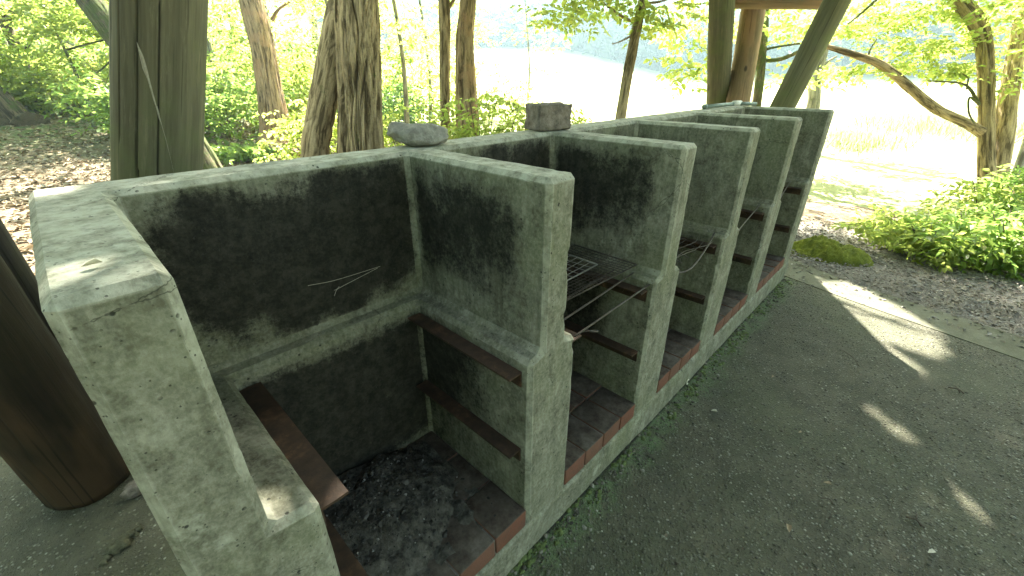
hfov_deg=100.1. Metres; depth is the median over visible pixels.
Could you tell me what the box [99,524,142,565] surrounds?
earth clod
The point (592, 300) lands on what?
skewer rod
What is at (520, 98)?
shrub
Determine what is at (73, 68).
dead sapling
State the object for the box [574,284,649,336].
skewer rod
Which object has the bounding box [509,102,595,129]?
shrub
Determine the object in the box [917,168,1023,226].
green bush
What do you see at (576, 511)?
grit
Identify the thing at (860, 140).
tall grass
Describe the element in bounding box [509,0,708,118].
slanting sapling
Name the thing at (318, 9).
young tree
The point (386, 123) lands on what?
shrub
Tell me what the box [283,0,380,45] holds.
wood tree
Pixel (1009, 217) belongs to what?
green bush
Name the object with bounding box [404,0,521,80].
young tree
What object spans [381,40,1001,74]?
hills
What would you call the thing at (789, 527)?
dead leaf
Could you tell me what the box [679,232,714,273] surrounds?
bent rod
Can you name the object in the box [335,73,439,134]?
shrub
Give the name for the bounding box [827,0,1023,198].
forked tree
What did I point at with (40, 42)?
wood tree
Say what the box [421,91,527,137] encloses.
shrub
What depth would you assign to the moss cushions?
1.84 m
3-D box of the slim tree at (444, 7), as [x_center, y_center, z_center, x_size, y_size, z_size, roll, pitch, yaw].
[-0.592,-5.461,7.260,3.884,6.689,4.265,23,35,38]
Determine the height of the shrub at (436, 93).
2.056 m
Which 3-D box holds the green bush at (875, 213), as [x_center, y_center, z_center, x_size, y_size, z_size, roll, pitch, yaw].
[3.922,-0.551,4.209,1.043,0.344,1.090,23,35,38]
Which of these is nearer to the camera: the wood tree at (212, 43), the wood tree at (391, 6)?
the wood tree at (212, 43)
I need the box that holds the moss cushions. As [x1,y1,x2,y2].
[507,281,792,575]
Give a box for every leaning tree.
[0,0,107,105]
[0,2,36,125]
[0,86,50,126]
[75,0,222,169]
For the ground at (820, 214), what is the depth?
5.25 m
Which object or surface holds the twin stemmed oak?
on the ground at (820, 214)
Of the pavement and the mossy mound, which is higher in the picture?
the mossy mound
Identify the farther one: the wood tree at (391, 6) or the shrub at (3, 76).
the wood tree at (391, 6)
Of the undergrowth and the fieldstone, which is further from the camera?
the undergrowth
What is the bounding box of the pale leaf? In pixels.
[81,258,101,266]
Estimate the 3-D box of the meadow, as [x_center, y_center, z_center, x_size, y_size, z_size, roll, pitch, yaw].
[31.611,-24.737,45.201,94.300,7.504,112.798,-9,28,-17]
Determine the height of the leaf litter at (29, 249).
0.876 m
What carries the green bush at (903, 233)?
on the ground at (820, 214)
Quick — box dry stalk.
[308,266,379,295]
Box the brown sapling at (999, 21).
[933,0,1023,193]
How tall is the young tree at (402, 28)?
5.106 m
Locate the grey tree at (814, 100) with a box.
[801,0,905,108]
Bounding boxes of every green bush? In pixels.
[829,206,1023,275]
[852,203,968,254]
[890,194,1023,281]
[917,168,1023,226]
[938,201,1023,275]
[953,163,1023,218]
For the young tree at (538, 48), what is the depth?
21.02 m
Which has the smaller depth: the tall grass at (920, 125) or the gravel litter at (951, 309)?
the gravel litter at (951, 309)
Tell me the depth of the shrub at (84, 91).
8.12 m
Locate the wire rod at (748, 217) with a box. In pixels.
[739,205,759,229]
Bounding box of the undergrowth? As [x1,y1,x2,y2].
[0,20,426,117]
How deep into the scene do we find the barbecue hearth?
1.25 m
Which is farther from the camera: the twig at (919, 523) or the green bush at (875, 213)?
the green bush at (875, 213)
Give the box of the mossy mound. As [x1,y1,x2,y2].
[791,234,873,266]
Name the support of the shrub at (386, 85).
on the meadow
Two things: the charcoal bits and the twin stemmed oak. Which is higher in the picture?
the twin stemmed oak
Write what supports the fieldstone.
on the barbecue hearth
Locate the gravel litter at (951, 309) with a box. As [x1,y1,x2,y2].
[787,217,1023,347]
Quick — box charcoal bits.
[323,445,495,573]
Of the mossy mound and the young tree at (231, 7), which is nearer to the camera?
the mossy mound
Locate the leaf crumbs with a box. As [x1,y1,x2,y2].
[517,291,1021,569]
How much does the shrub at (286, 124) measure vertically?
1.154 m
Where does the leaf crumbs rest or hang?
on the pavement
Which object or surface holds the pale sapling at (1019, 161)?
on the meadow
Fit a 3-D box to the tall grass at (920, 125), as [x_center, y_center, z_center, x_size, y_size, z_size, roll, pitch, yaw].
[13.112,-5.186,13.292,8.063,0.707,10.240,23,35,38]
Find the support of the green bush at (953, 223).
on the ground at (820, 214)
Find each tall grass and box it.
[823,125,923,159]
[825,106,1023,146]
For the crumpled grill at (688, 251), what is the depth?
1.94 m
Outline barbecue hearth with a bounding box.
[28,106,833,575]
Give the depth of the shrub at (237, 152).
7.70 m
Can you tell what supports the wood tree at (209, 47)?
on the ground at (820, 214)
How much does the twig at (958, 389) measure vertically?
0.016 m
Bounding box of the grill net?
[566,244,636,300]
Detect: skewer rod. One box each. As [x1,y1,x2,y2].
[564,272,633,320]
[567,270,612,298]
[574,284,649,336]
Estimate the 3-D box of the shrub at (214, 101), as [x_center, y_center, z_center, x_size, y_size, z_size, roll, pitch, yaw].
[-6.165,-3.910,8.911,3.020,1.756,2.835,6,27,12]
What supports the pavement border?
on the ground at (820, 214)
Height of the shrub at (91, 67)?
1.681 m
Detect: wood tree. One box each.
[0,0,56,55]
[1,0,245,59]
[61,31,76,58]
[207,0,267,72]
[207,0,418,69]
[208,0,317,57]
[266,0,325,61]
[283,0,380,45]
[319,0,426,56]
[380,0,452,79]
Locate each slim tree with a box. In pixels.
[438,0,454,138]
[455,0,479,138]
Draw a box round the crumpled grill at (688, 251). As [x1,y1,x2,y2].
[676,234,712,262]
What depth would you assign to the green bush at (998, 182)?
4.21 m
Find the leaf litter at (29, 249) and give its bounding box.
[0,109,451,275]
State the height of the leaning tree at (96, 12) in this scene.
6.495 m
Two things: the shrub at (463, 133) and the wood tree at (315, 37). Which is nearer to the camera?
the shrub at (463, 133)
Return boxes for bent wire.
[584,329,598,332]
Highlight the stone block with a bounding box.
[524,102,571,131]
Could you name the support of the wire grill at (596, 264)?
on the grill net
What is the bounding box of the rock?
[120,480,141,499]
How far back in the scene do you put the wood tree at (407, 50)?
43.71 m
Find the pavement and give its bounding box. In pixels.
[0,276,1023,575]
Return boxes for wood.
[289,0,1023,77]
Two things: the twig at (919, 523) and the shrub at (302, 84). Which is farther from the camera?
the shrub at (302, 84)
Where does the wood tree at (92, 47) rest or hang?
on the ground at (820, 214)
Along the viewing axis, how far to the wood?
77.85 m
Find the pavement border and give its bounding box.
[784,259,1023,360]
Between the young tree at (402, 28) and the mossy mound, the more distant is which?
the young tree at (402, 28)
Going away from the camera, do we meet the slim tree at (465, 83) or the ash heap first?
the ash heap
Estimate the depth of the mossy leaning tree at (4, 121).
8.94 m
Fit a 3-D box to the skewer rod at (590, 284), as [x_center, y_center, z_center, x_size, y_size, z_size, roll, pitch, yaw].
[0.230,0.012,1.506,0.429,0.042,0.012,-23,34,-38]
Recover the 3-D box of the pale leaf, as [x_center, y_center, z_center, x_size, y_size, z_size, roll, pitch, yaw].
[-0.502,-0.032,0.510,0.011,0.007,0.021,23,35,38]
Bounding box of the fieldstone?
[387,121,448,146]
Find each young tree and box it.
[207,0,318,91]
[231,0,415,65]
[276,0,483,123]
[379,0,481,121]
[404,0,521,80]
[474,0,572,102]
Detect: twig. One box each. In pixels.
[906,513,924,527]
[948,385,963,393]
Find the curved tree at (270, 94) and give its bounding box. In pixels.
[238,0,300,155]
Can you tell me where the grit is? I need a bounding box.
[510,278,1022,575]
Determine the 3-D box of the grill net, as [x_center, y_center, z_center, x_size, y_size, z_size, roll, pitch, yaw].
[0.175,-0.049,1.610,0.543,0.056,0.303,-19,32,-33]
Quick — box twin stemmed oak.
[300,0,384,157]
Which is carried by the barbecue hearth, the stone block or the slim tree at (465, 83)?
the stone block
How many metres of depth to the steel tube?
3.13 m
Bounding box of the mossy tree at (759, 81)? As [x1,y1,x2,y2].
[648,0,856,105]
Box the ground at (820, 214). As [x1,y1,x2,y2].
[0,0,1023,337]
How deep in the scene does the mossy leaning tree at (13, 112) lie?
9.08 m
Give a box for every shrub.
[0,30,66,102]
[0,41,108,116]
[39,50,235,135]
[95,60,303,141]
[206,37,315,129]
[209,134,296,166]
[252,99,336,162]
[281,48,409,101]
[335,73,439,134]
[382,58,491,123]
[382,98,455,147]
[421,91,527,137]
[477,71,543,125]
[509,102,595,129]
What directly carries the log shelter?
on the ground at (820, 214)
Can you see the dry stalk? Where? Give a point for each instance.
(347, 276)
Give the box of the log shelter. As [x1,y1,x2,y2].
[0,0,851,510]
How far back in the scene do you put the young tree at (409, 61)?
12.26 m
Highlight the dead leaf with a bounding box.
[786,524,791,531]
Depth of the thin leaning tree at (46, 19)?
9.14 m
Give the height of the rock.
0.068 m
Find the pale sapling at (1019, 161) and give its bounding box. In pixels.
[963,0,1023,202]
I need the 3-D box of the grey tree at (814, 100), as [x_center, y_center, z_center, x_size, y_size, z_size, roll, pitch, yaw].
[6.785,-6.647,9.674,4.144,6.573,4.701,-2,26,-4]
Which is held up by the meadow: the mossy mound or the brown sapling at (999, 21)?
the brown sapling at (999, 21)
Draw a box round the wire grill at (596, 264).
[567,254,597,280]
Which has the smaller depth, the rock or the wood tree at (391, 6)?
the rock
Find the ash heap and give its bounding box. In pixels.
[324,441,482,575]
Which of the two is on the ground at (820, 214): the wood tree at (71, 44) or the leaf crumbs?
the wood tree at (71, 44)
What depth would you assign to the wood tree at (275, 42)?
15.06 m
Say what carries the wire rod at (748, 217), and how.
on the barbecue hearth
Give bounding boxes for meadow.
[382,45,1023,216]
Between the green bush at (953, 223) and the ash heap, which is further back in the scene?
the green bush at (953, 223)
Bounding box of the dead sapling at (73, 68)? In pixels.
[56,33,108,126]
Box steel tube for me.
[702,100,756,108]
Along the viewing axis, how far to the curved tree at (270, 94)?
8.32 m

